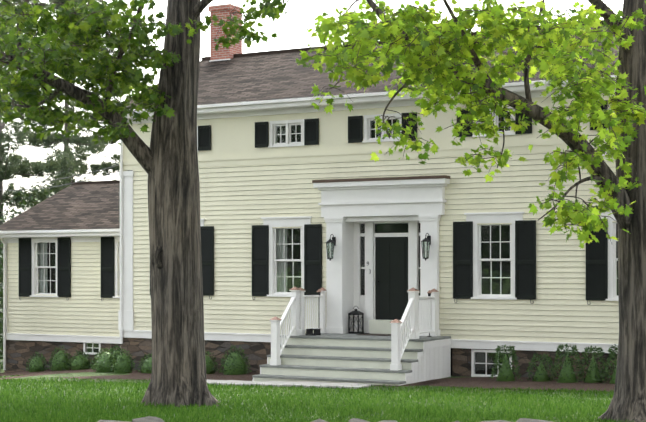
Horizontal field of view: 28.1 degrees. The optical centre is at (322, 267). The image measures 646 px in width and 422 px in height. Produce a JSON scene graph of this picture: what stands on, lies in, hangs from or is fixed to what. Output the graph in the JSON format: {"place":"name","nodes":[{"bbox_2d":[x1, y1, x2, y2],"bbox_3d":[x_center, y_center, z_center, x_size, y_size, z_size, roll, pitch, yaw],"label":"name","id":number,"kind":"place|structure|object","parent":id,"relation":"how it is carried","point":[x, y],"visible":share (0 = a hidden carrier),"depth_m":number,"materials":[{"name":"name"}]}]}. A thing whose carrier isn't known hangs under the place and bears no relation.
{"place":"outdoors","nodes":[
{"label":"outdoors","id":0,"kind":"place"},
{"bbox_2d":[0,0,107,342],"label":"pine","id":1,"kind":"object","parent":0,"point":[39,168],"depth_m":61.09,"materials":[{"name":"green plant"}]},
{"bbox_2d":[2,0,133,197],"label":"pine","id":2,"kind":"object","parent":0,"point":[93,166],"depth_m":83.03,"materials":[{"name":"green plant"}]},
{"bbox_2d":[111,348,135,372],"bbox_3d":[-5.346,2.483,34.545,0.738,0.663,0.703,0,0,29],"label":"boxwood","id":3,"kind":"object","parent":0,"point":[124,367],"depth_m":34.40,"materials":[{"name":"green plant"}]},
{"bbox_2d":[39,229,286,292],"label":"curtains","id":4,"kind":"object","parent":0,"point":[279,256],"depth_m":33.54,"materials":[{"name":"white fabric"}]},
{"bbox_2d":[219,344,251,374],"bbox_3d":[-2.248,2.347,33.103,0.886,0.785,0.845,0,0,29],"label":"boxwood","id":5,"kind":"object","parent":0,"point":[232,372],"depth_m":32.91,"materials":[{"name":"green plant"}]},
{"bbox_2d":[1,0,622,221],"label":"sky","id":6,"kind":"structure","parent":0,"point":[291,28],"materials":[{"name":"white"}]},
{"bbox_2d":[19,113,617,375],"bbox_3d":[0.728,-0.457,37.150,22.750,7.220,11.120,0,0,29],"label":"window glass","id":7,"kind":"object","parent":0,"point":[485,255],"depth_m":32.07,"materials":[{"name":"glass"}]},
{"bbox_2d":[0,350,645,421],"bbox_3d":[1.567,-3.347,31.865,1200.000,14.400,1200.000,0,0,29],"label":"ground","id":8,"kind":"structure","parent":0,"point":[81,374],"depth_m":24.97,"materials":[{"name":"green plant"}]},
{"bbox_2d":[0,310,2,368],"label":"bush","id":9,"kind":"object","parent":8,"relation":"on","point":[1,328],"visible":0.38,"depth_m":43.34,"materials":[{"name":"green plant"}]},
{"bbox_2d":[0,1,7,372],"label":"tree","id":10,"kind":"object","parent":8,"relation":"on","point":[2,125],"visible":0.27,"depth_m":40.28,"materials":[{"name":"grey plant"}]},
{"bbox_2d":[0,200,22,366],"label":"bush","id":11,"kind":"object","parent":8,"relation":"on","point":[1,258],"visible":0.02,"depth_m":47.45,"materials":[{"name":"green plant"}]},
{"bbox_2d":[0,176,55,356],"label":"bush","id":12,"kind":"object","parent":8,"relation":"on","point":[24,202],"visible":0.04,"depth_m":56.40,"materials":[{"name":"green plant"}]},
{"bbox_2d":[0,368,95,375],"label":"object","id":13,"kind":"structure","parent":8,"relation":"on","point":[37,373],"depth_m":37.73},
{"bbox_2d":[26,351,47,371],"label":"boxwood","id":14,"kind":"object","parent":13,"relation":"on","point":[40,361],"depth_m":38.94,"materials":[{"name":"green plant"}]},
{"bbox_2d":[48,346,71,370],"bbox_3d":[-7.879,2.710,38.794,0.802,0.779,0.823,0,0,29],"label":"boxwood","id":15,"kind":"object","parent":13,"relation":"on","point":[65,358],"depth_m":38.61,"materials":[{"name":"green plant"}]},
{"bbox_2d":[67,350,92,369],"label":"boxwood","id":16,"kind":"object","parent":13,"relation":"on","point":[79,353],"depth_m":38.18,"materials":[{"name":"green plant"}]},
{"bbox_2d":[89,349,101,367],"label":"boxwood","id":17,"kind":"object","parent":13,"relation":"on","point":[94,360],"depth_m":37.88,"materials":[{"name":"green plant"}]},
{"bbox_2d":[92,346,118,372],"bbox_3d":[-5.874,2.479,35.185,0.868,0.718,0.875,0,0,29],"label":"boxwood","id":18,"kind":"object","parent":13,"relation":"on","point":[105,365],"depth_m":34.98,"materials":[{"name":"green plant"}]},
{"bbox_2d":[110,344,120,356],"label":"boxwood","id":19,"kind":"object","parent":13,"relation":"on","point":[114,348],"depth_m":37.31,"materials":[{"name":"green plant"}]},
{"bbox_2d":[0,370,259,380],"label":"mulch","id":20,"kind":"object","parent":8,"relation":"on","point":[136,374],"visible":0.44,"depth_m":32.78,"materials":[{"name":"brown soil"}]},
{"bbox_2d":[136,353,151,372],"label":"boxwood","id":21,"kind":"object","parent":20,"relation":"on","point":[149,360],"depth_m":34.04,"materials":[{"name":"green plant"}]},
{"bbox_2d":[205,351,218,373],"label":"boxwood","id":22,"kind":"object","parent":20,"relation":"on","point":[210,366],"depth_m":33.37,"materials":[{"name":"green plant"}]},
{"bbox_2d":[0,0,289,407],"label":"maple","id":23,"kind":"object","parent":8,"relation":"on","point":[167,160],"depth_m":18.68,"materials":[{"name":"plant"}]},
{"bbox_2d":[207,379,373,388],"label":"walkway","id":24,"kind":"structure","parent":8,"relation":"on","point":[300,383],"depth_m":28.94,"materials":[{"name":"grey concrete"}]},
{"bbox_2d":[0,59,618,385],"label":"house trim","id":25,"kind":"structure","parent":8,"relation":"on","point":[348,209],"depth_m":32.16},
{"bbox_2d":[0,165,118,190],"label":"utility wires","id":26,"kind":"object","parent":25,"relation":"attached to","point":[62,178],"visible":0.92,"depth_m":41.47,"materials":[{"name":"black metal"}]},
{"bbox_2d":[0,183,119,230],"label":"wing roof","id":27,"kind":"structure","parent":25,"relation":"on","point":[85,206],"depth_m":41.26,"materials":[{"name":"brown"}]},
{"bbox_2d":[269,287,438,322],"bbox_3d":[0.788,0.847,30.800,3.380,0.779,2.445,0,0,29],"label":"post cap","id":28,"kind":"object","parent":25,"relation":"on","point":[323,289],"visible":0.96,"depth_m":30.82,"materials":[{"name":"brown wood"}]},
{"bbox_2d":[124,24,618,109],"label":"roof","id":29,"kind":"structure","parent":25,"relation":"on","point":[262,77],"depth_m":34.92,"materials":[{"name":"brown"}]},
{"bbox_2d":[208,4,243,59],"bbox_3d":[-2.954,-6.922,39.452,0.780,2.050,0.780,0,0,29],"label":"chimney","id":30,"kind":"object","parent":29,"relation":"on","point":[223,10],"visible":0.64,"depth_m":39.17,"materials":[{"name":"red brick"}]},
{"bbox_2d":[312,175,450,182],"bbox_3d":[1.403,-2.163,31.772,3.620,0.068,0.360,0,0,29],"label":"portico roof","id":31,"kind":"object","parent":25,"relation":"on","point":[383,178],"visible":0.71,"depth_m":31.54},
{"bbox_2d":[375,237,407,319],"bbox_3d":[1.736,0.273,32.384,0.920,2.080,0.057,0,0,29],"label":"house door","id":32,"kind":"structure","parent":25,"relation":"in","point":[391,271],"depth_m":32.38,"materials":[{"name":"black wood"}]},
{"bbox_2d":[4,338,617,378],"bbox_3d":[-0.697,3.293,34.533,22.850,2.720,2.500,0,0,29],"label":"house foundation","id":33,"kind":"object","parent":8,"relation":"on","point":[19,353],"visible":0.17,"depth_m":34.22,"materials":[{"name":"brown stone"}]},
{"bbox_2d":[7,102,618,343],"bbox_3d":[1.062,-0.772,37.762,22.850,10.850,9.926,0,0,29],"label":"house siding","id":34,"kind":"object","parent":33,"relation":"on","point":[57,316],"visible":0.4,"depth_m":32.81,"materials":[{"name":"beige wood"}]},
{"bbox_2d":[19,100,607,299],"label":"window shutters","id":35,"kind":"object","parent":34,"relation":"attached to","point":[596,266],"visible":0.69,"depth_m":32.77,"materials":[{"name":"black wood"}]},
{"bbox_2d":[375,380,438,385],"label":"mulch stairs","id":36,"kind":"structure","parent":8,"relation":"on","point":[419,383],"depth_m":28.87,"materials":[{"name":"brown soil"}]},
{"bbox_2d":[295,0,645,421],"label":"maple","id":37,"kind":"object","parent":8,"relation":"on","point":[523,38],"depth_m":15.84,"materials":[{"name":"green plant"}]},
{"bbox_2d":[420,377,614,391],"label":"mulch","id":38,"kind":"object","parent":8,"relation":"on","point":[488,382],"visible":0.56,"depth_m":28.25,"materials":[{"name":"brown soil"}]},
{"bbox_2d":[491,344,522,380],"bbox_3d":[4.147,2.155,29.302,0.748,0.843,0.723,0,0,29],"label":"shrub","id":39,"kind":"object","parent":38,"relation":"on","point":[512,354],"depth_m":29.18,"materials":[{"name":"green plant"}]},
{"bbox_2d":[525,353,556,381],"bbox_3d":[4.907,2.239,29.041,0.747,0.639,0.747,0,0,29],"label":"shrub","id":40,"kind":"object","parent":38,"relation":"on","point":[544,359],"depth_m":28.93,"materials":[{"name":"green plant"}]},
{"bbox_2d":[551,344,583,382],"bbox_3d":[5.399,2.113,28.581,0.763,0.869,0.764,0,0,29],"label":"shrub","id":41,"kind":"object","parent":38,"relation":"on","point":[573,348],"depth_m":28.45,"materials":[{"name":"green plant"}]},
{"bbox_2d":[576,345,608,382],"bbox_3d":[5.942,2.117,28.426,0.750,0.830,0.714,0,0,29],"label":"yew","id":42,"kind":"object","parent":38,"relation":"on","point":[588,350],"depth_m":28.31,"materials":[{"name":"green plant"}]},
{"bbox_2d":[600,344,617,383],"bbox_3d":[6.455,2.092,28.029,0.936,0.868,0.897,0,0,29],"label":"shrub","id":43,"kind":"object","parent":38,"relation":"on","point":[608,363],"depth_m":27.96,"materials":[{"name":"green plant"}]},
{"bbox_2d":[97,416,552,421],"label":"rocks","id":44,"kind":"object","parent":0,"point":[149,419],"depth_m":9.85,"materials":[{"name":"grey stone"}]},
{"bbox_2d":[72,20,621,184],"bbox_3d":[1.268,-4.655,38.109,23.320,3.615,1.960,0,0,29],"label":"roof ridge cap","id":45,"kind":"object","parent":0,"point":[238,55],"depth_m":38.71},
{"bbox_2d":[252,320,450,385],"bbox_3d":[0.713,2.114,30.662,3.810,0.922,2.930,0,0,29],"label":"steps","id":46,"kind":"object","parent":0,"point":[346,336],"visible":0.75,"depth_m":30.00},
{"bbox_2d":[356,333,390,335],"bbox_3d":[1.317,1.643,31.614,0.840,0.016,0.560,0,0,29],"label":"threshold","id":47,"kind":"object","parent":46,"relation":"on","point":[375,334],"visible":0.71,"depth_m":31.54,"materials":[{"name":"grey stone"}]},
{"bbox_2d":[119,92,614,170],"bbox_3d":[1.554,-3.372,31.841,16.360,1.390,0.055,0,0,29],"label":"siding","id":48,"kind":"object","parent":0,"point":[233,141],"visible":0.33,"depth_m":32.48,"materials":[{"name":"beige wood"}]}
]}

